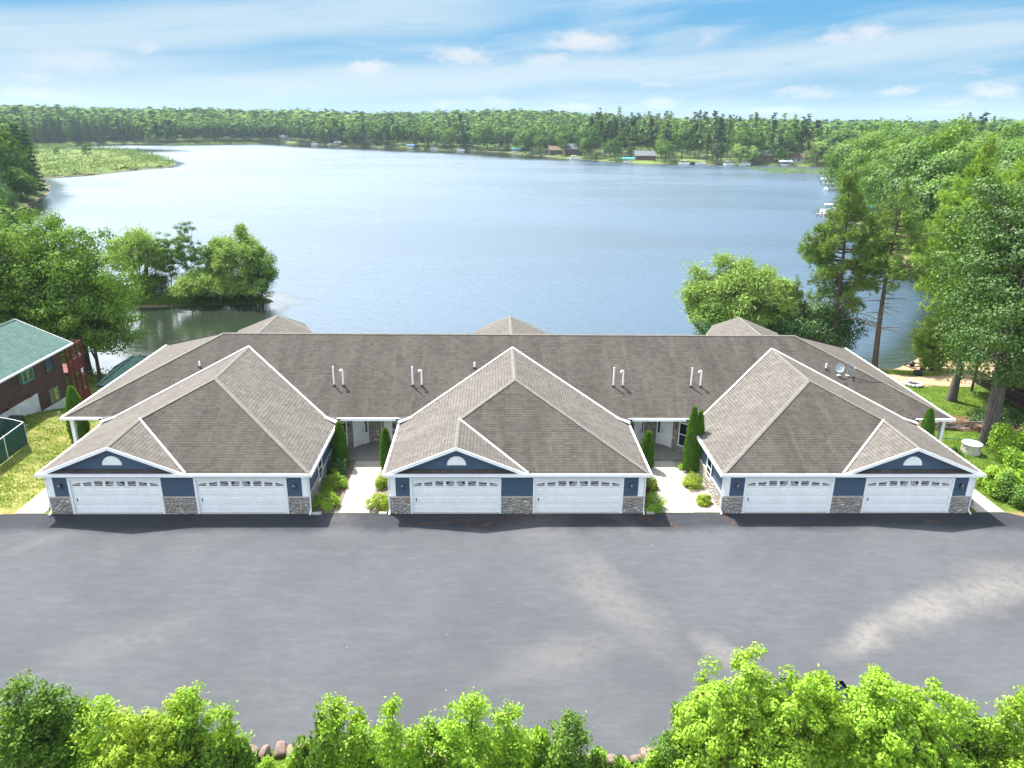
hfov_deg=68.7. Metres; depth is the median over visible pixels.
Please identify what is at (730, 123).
pine tree
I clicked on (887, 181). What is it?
broadleaf tree
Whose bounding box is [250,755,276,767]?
bush
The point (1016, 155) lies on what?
broadleaf tree
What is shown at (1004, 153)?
broadleaf tree
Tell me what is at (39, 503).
side path
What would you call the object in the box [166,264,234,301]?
willow tree
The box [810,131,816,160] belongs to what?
pine tree
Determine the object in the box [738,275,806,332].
willow tree
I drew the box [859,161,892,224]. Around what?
broadleaf tree
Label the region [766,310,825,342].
broadleaf tree
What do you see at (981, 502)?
side path
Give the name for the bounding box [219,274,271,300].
willow tree
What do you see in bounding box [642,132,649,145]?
pine tree
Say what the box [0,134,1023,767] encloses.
ground
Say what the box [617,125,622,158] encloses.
pine tree
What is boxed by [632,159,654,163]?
lawn
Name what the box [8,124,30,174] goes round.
spruce tree
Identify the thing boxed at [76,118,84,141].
spruce tree
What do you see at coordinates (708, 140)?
pine tree
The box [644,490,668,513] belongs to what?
shrub
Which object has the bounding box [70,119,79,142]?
spruce tree
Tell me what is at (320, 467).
window
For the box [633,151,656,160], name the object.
shore house
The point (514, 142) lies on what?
round tree
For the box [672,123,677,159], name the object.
pine tree
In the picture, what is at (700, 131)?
pine tree
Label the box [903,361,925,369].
boat trailer
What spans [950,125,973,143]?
broadleaf tree
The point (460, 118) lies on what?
pine tree
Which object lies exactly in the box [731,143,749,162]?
round tree
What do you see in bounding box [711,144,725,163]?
round tree
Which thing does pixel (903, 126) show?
round tree
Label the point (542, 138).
round tree
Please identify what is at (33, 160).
spruce tree
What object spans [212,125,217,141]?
spruce tree
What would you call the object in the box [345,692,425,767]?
young tree
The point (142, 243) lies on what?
willow tree
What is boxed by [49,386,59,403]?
window
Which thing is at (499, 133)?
round tree
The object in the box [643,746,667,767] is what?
bush
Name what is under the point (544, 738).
bush
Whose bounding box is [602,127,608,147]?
pine tree
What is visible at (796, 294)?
pine tree
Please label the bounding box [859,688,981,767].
young tree
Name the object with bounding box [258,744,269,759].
boulder
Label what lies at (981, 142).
broadleaf tree
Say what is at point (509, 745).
young tree
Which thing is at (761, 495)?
garage door
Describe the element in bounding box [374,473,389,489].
shrub
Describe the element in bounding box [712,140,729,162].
round tree
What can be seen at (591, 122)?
pine tree
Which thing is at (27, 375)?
window
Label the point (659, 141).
round tree
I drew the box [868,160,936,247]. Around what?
broadleaf tree
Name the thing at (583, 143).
round tree
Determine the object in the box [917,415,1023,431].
brush bed
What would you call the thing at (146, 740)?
bush
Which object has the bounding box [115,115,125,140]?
spruce tree
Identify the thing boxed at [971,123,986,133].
broadleaf tree
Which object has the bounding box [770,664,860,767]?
young tree
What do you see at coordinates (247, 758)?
bush
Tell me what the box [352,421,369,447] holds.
entry door
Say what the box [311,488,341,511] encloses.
shrub
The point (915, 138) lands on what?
broadleaf tree
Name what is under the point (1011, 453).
bush
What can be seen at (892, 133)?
broadleaf tree
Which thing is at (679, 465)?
shrub
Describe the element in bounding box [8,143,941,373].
lake water
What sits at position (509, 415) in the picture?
lakeside townhouse
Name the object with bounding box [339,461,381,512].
walkway
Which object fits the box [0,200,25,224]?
round tree
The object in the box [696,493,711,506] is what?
shrub
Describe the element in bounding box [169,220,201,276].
slender tree
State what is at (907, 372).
beach grass
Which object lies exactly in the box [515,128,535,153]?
round tree
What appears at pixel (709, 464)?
window
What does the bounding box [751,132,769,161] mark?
round tree
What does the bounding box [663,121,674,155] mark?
pine tree
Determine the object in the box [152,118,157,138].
pine tree
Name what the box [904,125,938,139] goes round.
broadleaf tree
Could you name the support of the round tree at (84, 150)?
on the marsh
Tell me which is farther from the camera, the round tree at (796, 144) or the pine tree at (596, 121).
the pine tree at (596, 121)
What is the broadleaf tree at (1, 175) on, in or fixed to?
on the ground at (94, 388)
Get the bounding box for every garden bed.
[312,461,389,512]
[642,461,719,511]
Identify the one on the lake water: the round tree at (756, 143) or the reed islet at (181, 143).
the reed islet at (181, 143)
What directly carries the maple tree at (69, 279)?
on the ground at (94, 388)
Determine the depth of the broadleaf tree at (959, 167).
132.61 m
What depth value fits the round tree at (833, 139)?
431.54 m
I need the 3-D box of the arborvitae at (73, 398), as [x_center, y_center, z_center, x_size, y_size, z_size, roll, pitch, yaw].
[-29.481,1.967,50.622,1.547,3.943,1.526,0,19,-1]
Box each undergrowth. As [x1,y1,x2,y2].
[64,367,112,380]
[118,286,269,306]
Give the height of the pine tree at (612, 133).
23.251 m
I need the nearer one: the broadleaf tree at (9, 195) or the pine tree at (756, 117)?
the broadleaf tree at (9, 195)
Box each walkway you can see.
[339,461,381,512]
[650,461,694,512]
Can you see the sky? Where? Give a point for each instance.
(846, 60)
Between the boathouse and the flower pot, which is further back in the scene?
the boathouse
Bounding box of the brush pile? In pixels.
[919,420,1001,429]
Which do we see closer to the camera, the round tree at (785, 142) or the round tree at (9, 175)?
the round tree at (9, 175)
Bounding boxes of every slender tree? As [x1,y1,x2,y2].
[153,231,181,291]
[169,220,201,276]
[192,239,221,276]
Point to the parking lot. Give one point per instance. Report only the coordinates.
(614, 625)
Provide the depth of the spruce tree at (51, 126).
626.46 m
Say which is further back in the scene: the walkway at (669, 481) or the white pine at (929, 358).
the white pine at (929, 358)
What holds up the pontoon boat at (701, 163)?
on the lake water
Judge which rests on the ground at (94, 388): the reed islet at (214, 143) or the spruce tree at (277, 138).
the spruce tree at (277, 138)
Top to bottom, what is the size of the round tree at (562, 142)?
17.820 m
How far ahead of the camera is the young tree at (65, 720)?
22.55 m
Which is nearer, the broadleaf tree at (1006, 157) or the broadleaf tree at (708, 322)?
the broadleaf tree at (708, 322)
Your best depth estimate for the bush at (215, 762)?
22.54 m
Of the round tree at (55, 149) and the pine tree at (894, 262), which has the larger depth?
the round tree at (55, 149)
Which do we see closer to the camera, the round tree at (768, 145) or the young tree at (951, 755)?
the young tree at (951, 755)
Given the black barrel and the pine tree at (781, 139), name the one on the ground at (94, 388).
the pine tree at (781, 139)
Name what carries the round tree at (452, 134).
on the ground at (94, 388)
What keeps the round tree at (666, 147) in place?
on the ground at (94, 388)
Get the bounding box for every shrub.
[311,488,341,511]
[321,468,348,491]
[326,453,349,477]
[364,492,388,510]
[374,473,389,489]
[643,487,653,494]
[644,476,658,491]
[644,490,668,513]
[677,463,686,470]
[682,471,703,490]
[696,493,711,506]
[951,446,965,457]
[968,407,985,422]
[1000,408,1023,427]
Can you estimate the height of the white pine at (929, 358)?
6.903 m
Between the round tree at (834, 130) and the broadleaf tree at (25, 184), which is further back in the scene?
the round tree at (834, 130)
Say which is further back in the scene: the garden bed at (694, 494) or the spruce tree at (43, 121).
the spruce tree at (43, 121)
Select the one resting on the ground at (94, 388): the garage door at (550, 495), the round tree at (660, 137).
the round tree at (660, 137)
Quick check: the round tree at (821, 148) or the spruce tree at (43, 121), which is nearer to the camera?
the round tree at (821, 148)
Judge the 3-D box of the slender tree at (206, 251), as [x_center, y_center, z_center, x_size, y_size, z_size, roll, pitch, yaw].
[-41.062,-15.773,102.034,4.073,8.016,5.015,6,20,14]
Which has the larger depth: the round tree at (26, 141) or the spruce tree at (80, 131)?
the spruce tree at (80, 131)
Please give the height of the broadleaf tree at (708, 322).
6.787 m
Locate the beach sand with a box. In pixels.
[879,345,995,386]
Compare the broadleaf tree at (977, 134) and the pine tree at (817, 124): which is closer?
the broadleaf tree at (977, 134)
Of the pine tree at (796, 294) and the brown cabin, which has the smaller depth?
the brown cabin
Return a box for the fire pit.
[904,380,923,387]
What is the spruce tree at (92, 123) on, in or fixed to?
on the ground at (94, 388)
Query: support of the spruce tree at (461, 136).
on the ground at (94, 388)
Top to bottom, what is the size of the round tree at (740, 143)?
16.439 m
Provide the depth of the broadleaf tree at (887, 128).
288.93 m
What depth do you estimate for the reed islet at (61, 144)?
600.30 m
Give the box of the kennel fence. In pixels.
[0,417,28,464]
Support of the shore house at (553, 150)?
on the ground at (94, 388)
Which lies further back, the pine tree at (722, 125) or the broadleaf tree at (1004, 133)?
the pine tree at (722, 125)
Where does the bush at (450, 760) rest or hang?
on the ground at (94, 388)
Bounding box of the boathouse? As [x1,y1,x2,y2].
[96,355,146,386]
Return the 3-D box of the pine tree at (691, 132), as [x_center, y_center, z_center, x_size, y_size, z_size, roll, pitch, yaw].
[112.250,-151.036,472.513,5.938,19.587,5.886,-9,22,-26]
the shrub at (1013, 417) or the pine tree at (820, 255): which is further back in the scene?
the pine tree at (820, 255)
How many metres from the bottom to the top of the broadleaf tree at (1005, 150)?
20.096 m
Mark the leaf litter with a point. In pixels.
(567, 517)
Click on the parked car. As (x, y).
(842, 684)
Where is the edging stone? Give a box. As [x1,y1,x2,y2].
[311,512,321,514]
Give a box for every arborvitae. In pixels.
[64,386,90,440]
[332,420,349,464]
[378,427,391,467]
[641,430,654,467]
[681,405,705,471]
[919,407,935,436]
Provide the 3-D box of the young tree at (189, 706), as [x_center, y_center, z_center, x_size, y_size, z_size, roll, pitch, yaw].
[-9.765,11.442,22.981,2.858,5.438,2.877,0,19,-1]
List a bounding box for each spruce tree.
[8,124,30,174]
[14,126,38,178]
[20,129,48,193]
[30,118,39,142]
[37,129,44,143]
[41,116,51,141]
[41,126,49,142]
[44,115,51,140]
[49,119,54,141]
[52,122,62,141]
[53,121,63,142]
[56,124,65,142]
[57,116,66,141]
[63,122,70,141]
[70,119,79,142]
[71,115,81,140]
[74,123,82,143]
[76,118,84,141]
[82,123,87,140]
[84,119,93,141]
[91,119,98,141]
[93,118,102,141]
[100,129,105,141]
[105,122,111,139]
[109,124,115,140]
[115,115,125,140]
[122,127,128,140]
[129,123,136,140]
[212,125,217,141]
[274,126,279,140]
[358,117,368,144]
[383,122,391,146]
[412,128,418,147]
[446,119,454,146]
[458,123,467,147]
[465,120,473,146]
[503,131,509,149]
[522,122,531,149]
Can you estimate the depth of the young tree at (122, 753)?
21.96 m
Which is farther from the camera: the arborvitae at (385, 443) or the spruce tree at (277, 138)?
the spruce tree at (277, 138)
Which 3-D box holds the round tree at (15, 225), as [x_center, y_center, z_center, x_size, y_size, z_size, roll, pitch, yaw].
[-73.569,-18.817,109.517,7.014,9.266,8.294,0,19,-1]
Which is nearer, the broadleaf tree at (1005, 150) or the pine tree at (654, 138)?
the broadleaf tree at (1005, 150)
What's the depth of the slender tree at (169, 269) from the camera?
100.72 m
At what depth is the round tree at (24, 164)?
218.17 m
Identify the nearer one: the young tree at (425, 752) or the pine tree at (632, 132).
the young tree at (425, 752)
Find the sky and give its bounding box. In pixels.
[0,0,1023,123]
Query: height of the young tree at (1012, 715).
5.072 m
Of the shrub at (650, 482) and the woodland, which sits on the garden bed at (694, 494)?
the shrub at (650, 482)
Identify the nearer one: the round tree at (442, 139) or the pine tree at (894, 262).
the pine tree at (894, 262)
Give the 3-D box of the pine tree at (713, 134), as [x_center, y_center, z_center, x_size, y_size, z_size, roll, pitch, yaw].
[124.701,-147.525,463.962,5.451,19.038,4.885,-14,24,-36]
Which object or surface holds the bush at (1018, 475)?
on the ground at (94, 388)
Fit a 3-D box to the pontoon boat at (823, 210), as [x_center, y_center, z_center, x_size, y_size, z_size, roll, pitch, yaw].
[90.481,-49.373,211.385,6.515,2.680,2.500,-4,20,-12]
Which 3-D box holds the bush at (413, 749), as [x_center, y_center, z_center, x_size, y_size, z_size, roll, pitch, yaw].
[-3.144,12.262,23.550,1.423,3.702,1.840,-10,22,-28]
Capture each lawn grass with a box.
[0,408,98,507]
[903,383,1023,421]
[934,428,1021,506]
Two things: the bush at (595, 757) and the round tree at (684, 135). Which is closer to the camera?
the bush at (595, 757)
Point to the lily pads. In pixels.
(785, 170)
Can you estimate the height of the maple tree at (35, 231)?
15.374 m
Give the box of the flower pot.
[977,424,981,432]
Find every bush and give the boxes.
[0,714,23,766]
[56,697,105,767]
[139,717,168,766]
[174,724,212,767]
[190,741,232,767]
[216,736,257,767]
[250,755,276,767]
[284,737,310,767]
[291,704,335,767]
[348,706,379,767]
[395,723,423,767]
[427,717,476,767]
[517,724,550,767]
[533,742,571,767]
[576,747,608,767]
[585,744,627,767]
[620,758,645,767]
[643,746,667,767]
[692,707,720,758]
[749,695,783,767]
[964,713,1015,767]
[976,465,1023,500]
[986,422,1023,469]
[987,467,1023,507]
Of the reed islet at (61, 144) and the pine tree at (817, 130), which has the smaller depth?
the pine tree at (817, 130)
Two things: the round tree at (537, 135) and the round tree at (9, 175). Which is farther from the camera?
the round tree at (537, 135)
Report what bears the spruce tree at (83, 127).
on the ground at (94, 388)
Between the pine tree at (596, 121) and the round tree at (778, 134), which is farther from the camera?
the pine tree at (596, 121)
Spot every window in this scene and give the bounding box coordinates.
[17,367,34,384]
[43,356,54,374]
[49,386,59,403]
[318,458,322,481]
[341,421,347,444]
[677,422,687,446]
[705,456,711,481]
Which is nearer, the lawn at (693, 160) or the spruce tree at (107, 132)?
the lawn at (693, 160)
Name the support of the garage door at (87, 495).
in the lakeside townhouse
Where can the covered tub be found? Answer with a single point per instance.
(971, 447)
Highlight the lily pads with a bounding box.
[741,166,826,173]
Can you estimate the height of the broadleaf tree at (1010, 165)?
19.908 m
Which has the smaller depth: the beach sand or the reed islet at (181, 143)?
the beach sand
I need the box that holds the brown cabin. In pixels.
[970,354,1023,409]
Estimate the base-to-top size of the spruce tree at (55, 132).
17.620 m
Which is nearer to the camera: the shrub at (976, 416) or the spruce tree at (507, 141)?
the shrub at (976, 416)
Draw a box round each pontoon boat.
[570,155,579,159]
[678,160,689,164]
[695,160,706,164]
[723,162,734,165]
[739,163,750,165]
[820,204,837,212]
[824,183,837,190]
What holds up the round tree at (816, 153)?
on the ground at (94, 388)
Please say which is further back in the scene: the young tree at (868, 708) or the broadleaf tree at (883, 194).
the broadleaf tree at (883, 194)
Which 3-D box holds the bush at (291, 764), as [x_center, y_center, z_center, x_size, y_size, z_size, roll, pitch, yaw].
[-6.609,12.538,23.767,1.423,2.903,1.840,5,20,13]
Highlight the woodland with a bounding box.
[0,104,1023,154]
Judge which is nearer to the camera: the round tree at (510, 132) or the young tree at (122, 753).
the young tree at (122, 753)
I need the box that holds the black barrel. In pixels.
[913,369,922,375]
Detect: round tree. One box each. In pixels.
[0,120,36,158]
[0,121,30,181]
[0,191,13,223]
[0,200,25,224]
[0,213,24,231]
[0,223,34,242]
[1,154,21,184]
[3,145,34,177]
[6,125,34,151]
[53,147,59,153]
[81,142,91,154]
[439,134,451,143]
[443,127,459,149]
[470,133,482,149]
[479,123,495,148]
[492,125,504,149]
[503,126,513,143]
[511,133,523,150]
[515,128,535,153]
[524,126,543,152]
[530,132,540,146]
[532,134,548,154]
[548,123,569,145]
[553,129,569,155]
[572,127,587,155]
[573,126,588,139]
[578,132,591,150]
[578,137,590,153]
[580,124,607,155]
[590,151,598,161]
[604,139,614,153]
[609,137,623,160]
[654,138,669,160]
[656,129,674,159]
[656,141,677,159]
[671,123,695,160]
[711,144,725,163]
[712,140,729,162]
[731,126,754,162]
[731,138,750,156]
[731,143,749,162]
[745,135,765,163]
[747,146,760,164]
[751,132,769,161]
[762,140,778,155]
[765,129,790,161]
[769,138,792,158]
[772,146,787,163]
[780,133,800,159]
[800,137,833,163]
[810,143,824,162]
[816,142,832,163]
[820,136,837,159]
[826,127,856,150]
[831,126,851,144]
[853,128,867,136]
[856,130,872,142]
[888,122,928,136]
[892,115,926,136]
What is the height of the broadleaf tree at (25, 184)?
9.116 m
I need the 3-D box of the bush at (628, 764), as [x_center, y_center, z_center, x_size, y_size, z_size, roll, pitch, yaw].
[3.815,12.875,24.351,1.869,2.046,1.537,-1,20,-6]
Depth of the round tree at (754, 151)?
437.97 m
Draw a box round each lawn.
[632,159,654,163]
[681,159,707,162]
[804,160,824,162]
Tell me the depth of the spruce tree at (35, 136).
614.99 m
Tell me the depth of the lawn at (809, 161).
466.44 m
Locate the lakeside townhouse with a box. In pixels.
[34,314,985,515]
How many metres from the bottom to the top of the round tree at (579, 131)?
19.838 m
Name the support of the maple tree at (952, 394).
on the ground at (94, 388)
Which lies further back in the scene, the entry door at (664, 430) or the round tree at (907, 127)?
the round tree at (907, 127)
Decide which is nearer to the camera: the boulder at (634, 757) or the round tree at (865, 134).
the boulder at (634, 757)
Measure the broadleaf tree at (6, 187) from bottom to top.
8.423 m
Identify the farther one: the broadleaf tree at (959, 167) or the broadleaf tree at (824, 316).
the broadleaf tree at (959, 167)
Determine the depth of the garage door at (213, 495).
41.72 m
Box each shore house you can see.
[278,135,288,140]
[548,146,560,154]
[562,144,581,155]
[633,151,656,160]
[750,150,773,161]
[788,153,804,162]
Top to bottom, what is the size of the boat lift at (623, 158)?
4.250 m
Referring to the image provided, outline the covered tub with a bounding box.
[960,439,982,455]
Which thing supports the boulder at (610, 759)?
on the ground at (94, 388)
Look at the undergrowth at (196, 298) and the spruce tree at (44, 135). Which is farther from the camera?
the spruce tree at (44, 135)
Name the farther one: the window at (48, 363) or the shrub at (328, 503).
the window at (48, 363)
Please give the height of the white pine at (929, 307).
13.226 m
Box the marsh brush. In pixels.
[31,144,177,176]
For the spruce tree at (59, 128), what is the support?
on the ground at (94, 388)
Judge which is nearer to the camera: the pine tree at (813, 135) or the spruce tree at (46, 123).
the pine tree at (813, 135)
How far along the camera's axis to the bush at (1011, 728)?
23.57 m
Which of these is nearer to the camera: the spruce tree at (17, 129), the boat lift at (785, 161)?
the spruce tree at (17, 129)
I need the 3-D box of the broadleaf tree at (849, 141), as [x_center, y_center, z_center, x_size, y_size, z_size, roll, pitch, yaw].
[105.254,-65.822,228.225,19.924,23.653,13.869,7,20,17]
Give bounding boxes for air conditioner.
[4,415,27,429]
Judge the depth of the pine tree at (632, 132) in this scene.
476.17 m
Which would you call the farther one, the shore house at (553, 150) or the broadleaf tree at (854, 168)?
the shore house at (553, 150)
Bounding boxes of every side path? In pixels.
[16,488,49,512]
[970,489,1003,511]
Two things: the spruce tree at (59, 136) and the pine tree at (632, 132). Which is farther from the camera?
the spruce tree at (59, 136)
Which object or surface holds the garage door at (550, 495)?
in the lakeside townhouse
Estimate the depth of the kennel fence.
47.89 m
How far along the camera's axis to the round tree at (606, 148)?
468.76 m
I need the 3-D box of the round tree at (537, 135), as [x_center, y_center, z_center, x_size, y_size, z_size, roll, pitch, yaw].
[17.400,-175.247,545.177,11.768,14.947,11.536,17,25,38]
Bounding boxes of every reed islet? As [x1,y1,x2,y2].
[32,143,49,145]
[43,143,77,146]
[160,142,201,145]
[199,142,227,144]
[234,142,260,144]
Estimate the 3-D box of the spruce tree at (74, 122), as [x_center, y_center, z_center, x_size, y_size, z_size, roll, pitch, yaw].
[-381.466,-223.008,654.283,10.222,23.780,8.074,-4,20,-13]
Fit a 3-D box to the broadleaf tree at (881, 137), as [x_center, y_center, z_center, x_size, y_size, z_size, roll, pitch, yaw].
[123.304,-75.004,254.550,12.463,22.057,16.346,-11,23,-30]
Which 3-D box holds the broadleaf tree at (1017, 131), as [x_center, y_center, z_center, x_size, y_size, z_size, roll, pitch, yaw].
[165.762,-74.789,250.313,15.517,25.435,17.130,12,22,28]
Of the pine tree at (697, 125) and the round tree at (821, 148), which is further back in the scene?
the pine tree at (697, 125)
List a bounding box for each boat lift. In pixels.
[622,157,634,162]
[778,160,792,166]
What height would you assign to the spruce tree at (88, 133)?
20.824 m
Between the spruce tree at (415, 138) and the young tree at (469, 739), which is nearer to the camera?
the young tree at (469, 739)
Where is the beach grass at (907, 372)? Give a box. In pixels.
[878,368,943,376]
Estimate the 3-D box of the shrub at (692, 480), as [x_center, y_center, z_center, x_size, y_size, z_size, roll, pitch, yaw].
[11.047,5.813,45.627,1.364,1.004,1.627,0,19,-1]
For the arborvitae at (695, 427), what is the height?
4.526 m
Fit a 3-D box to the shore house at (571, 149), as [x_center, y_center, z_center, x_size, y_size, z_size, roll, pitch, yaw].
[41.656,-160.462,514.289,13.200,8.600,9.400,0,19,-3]
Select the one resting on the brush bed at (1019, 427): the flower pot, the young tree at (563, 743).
the flower pot
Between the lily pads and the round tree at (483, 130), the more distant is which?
the round tree at (483, 130)
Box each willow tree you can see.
[99,223,168,292]
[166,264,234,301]
[203,221,269,296]
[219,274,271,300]
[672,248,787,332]
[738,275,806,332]
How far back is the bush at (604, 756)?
24.13 m
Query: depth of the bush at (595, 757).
23.57 m
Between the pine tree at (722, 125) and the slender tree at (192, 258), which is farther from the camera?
the pine tree at (722, 125)
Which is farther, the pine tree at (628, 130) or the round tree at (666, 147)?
the pine tree at (628, 130)
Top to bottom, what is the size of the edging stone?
0.095 m
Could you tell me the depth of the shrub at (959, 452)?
50.01 m
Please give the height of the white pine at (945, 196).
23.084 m
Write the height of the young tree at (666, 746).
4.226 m
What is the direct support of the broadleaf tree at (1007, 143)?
on the ground at (94, 388)
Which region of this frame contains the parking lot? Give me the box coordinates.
[0,513,1023,759]
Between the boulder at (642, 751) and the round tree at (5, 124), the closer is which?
the boulder at (642, 751)
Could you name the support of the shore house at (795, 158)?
on the ground at (94, 388)
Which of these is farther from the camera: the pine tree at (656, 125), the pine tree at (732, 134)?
the pine tree at (656, 125)
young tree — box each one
[0,669,101,767]
[26,682,87,763]
[65,693,145,767]
[92,691,203,767]
[155,680,228,767]
[205,700,258,767]
[311,691,364,767]
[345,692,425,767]
[407,709,446,767]
[432,687,517,767]
[476,694,548,767]
[533,706,593,767]
[633,699,697,767]
[668,654,763,767]
[710,641,850,767]
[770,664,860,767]
[817,663,953,767]
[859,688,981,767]
[938,702,1006,767]
[958,685,1023,767]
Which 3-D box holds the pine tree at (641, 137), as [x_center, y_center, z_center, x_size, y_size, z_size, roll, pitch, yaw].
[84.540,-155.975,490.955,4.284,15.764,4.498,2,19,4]
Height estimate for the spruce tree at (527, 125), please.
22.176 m
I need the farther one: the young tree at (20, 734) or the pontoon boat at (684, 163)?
the pontoon boat at (684, 163)
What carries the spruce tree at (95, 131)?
on the ground at (94, 388)
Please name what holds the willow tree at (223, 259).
on the ground at (94, 388)
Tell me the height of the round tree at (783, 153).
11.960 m
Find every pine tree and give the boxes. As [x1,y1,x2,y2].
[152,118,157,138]
[380,120,386,133]
[457,113,462,130]
[506,114,511,126]
[588,116,594,156]
[594,120,598,147]
[596,112,603,148]
[597,116,604,154]
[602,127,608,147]
[605,123,609,156]
[608,117,617,156]
[608,122,617,156]
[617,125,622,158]
[619,121,626,148]
[620,136,625,156]
[626,119,632,156]
[628,119,636,156]
[629,126,634,150]
[639,133,643,150]
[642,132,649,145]
[647,118,654,150]
[652,129,657,144]
[653,121,658,134]
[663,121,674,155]
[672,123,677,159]
[688,128,695,158]
[692,123,699,158]
[695,120,704,159]
[703,133,709,160]
[704,130,711,160]
[710,130,716,159]
[713,117,723,164]
[717,118,725,157]
[725,119,734,157]
[730,131,734,159]
[753,112,758,126]
[768,120,777,163]
[774,274,816,337]
[775,128,784,160]
[797,117,808,153]
[797,169,891,339]
[805,131,811,163]
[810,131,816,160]
[812,120,821,160]
[813,128,820,160]
[849,176,943,367]
[974,112,990,133]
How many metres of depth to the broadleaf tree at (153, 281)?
101.23 m
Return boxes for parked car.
[749,678,871,733]
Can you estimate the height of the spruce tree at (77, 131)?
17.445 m
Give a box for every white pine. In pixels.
[906,306,959,372]
[909,133,1012,347]
[917,240,985,341]
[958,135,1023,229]
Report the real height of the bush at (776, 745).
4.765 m
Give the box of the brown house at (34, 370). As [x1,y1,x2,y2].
[0,319,90,428]
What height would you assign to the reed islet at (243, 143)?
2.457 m
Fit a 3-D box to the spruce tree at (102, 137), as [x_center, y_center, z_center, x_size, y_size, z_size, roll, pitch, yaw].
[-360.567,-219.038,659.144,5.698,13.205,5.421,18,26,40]
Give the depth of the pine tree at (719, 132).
439.44 m
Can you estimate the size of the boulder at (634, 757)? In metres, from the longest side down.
0.458 x 0.380 x 0.321 m
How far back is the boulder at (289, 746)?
25.94 m
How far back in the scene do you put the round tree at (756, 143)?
444.56 m
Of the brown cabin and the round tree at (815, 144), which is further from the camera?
the round tree at (815, 144)
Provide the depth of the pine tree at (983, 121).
298.44 m
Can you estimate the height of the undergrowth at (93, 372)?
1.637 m
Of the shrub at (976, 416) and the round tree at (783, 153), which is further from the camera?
the round tree at (783, 153)
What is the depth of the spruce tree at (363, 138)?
650.84 m
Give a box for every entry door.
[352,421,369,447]
[381,421,392,441]
[634,421,644,443]
[655,422,672,447]
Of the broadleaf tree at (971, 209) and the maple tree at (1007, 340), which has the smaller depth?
the maple tree at (1007, 340)
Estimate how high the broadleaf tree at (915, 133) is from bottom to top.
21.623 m
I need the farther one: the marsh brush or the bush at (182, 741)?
the marsh brush
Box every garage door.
[66,478,165,513]
[193,478,288,513]
[409,478,500,513]
[533,478,623,513]
[741,478,834,512]
[861,478,955,512]
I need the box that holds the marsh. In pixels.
[32,149,170,176]
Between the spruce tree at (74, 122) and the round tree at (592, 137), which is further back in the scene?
the spruce tree at (74, 122)
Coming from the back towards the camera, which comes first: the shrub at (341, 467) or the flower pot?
the flower pot
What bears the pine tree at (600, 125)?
on the ground at (94, 388)
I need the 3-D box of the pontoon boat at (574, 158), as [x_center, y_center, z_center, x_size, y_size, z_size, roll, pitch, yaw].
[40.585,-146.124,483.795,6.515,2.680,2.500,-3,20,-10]
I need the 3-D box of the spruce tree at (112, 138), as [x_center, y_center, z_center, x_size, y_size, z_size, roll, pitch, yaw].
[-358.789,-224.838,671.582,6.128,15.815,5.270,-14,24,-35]
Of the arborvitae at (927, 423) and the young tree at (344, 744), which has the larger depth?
the arborvitae at (927, 423)
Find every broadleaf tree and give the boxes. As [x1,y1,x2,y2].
[0,169,11,186]
[0,180,12,192]
[0,185,19,210]
[4,167,40,199]
[131,270,172,293]
[232,245,278,299]
[691,294,750,334]
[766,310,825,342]
[792,297,874,351]
[817,137,881,197]
[825,127,884,197]
[825,132,894,187]
[832,147,876,207]
[856,133,908,189]
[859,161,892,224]
[863,118,895,137]
[864,130,895,145]
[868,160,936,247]
[869,119,911,143]
[875,131,972,204]
[880,171,920,202]
[885,129,936,147]
[890,135,979,255]
[894,132,942,149]
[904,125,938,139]
[904,130,922,139]
[909,173,964,226]
[922,113,1001,189]
[925,126,951,142]
[928,168,1000,241]
[930,192,961,248]
[945,170,1023,241]
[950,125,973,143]
[952,129,976,149]
[966,138,1002,156]
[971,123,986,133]
[972,129,995,138]
[973,127,1016,146]
[973,141,1023,182]
[991,120,1023,145]
[991,143,1023,169]
[992,147,1021,163]
[993,145,1018,168]
[994,160,1023,210]
[997,137,1023,151]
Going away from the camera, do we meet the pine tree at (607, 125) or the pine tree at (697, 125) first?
the pine tree at (697, 125)
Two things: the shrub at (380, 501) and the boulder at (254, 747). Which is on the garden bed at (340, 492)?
the shrub at (380, 501)
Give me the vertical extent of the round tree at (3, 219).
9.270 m
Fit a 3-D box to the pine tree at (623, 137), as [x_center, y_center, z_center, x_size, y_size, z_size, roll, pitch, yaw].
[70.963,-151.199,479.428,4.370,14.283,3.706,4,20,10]
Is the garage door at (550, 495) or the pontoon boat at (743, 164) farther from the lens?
the pontoon boat at (743, 164)
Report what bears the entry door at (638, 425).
in the lakeside townhouse
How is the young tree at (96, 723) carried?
on the ground at (94, 388)
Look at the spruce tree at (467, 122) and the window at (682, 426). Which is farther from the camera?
the spruce tree at (467, 122)
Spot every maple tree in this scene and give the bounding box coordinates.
[0,206,116,326]
[0,217,150,376]
[41,285,157,382]
[916,178,1023,401]
[938,140,1023,446]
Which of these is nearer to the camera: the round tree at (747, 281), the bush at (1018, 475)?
the bush at (1018, 475)
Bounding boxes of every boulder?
[249,744,258,756]
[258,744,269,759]
[273,741,286,757]
[286,744,296,760]
[605,754,616,766]
[630,754,641,764]
[639,747,655,766]
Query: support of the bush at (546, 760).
on the ground at (94, 388)
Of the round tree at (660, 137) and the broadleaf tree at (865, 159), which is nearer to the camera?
the broadleaf tree at (865, 159)
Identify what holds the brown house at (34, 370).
on the ground at (94, 388)
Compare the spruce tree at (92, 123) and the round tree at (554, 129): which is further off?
the spruce tree at (92, 123)
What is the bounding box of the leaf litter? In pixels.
[195,513,940,529]
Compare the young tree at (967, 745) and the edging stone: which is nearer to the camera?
the young tree at (967, 745)
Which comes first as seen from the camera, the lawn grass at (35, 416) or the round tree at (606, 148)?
the lawn grass at (35, 416)
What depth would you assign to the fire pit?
64.66 m

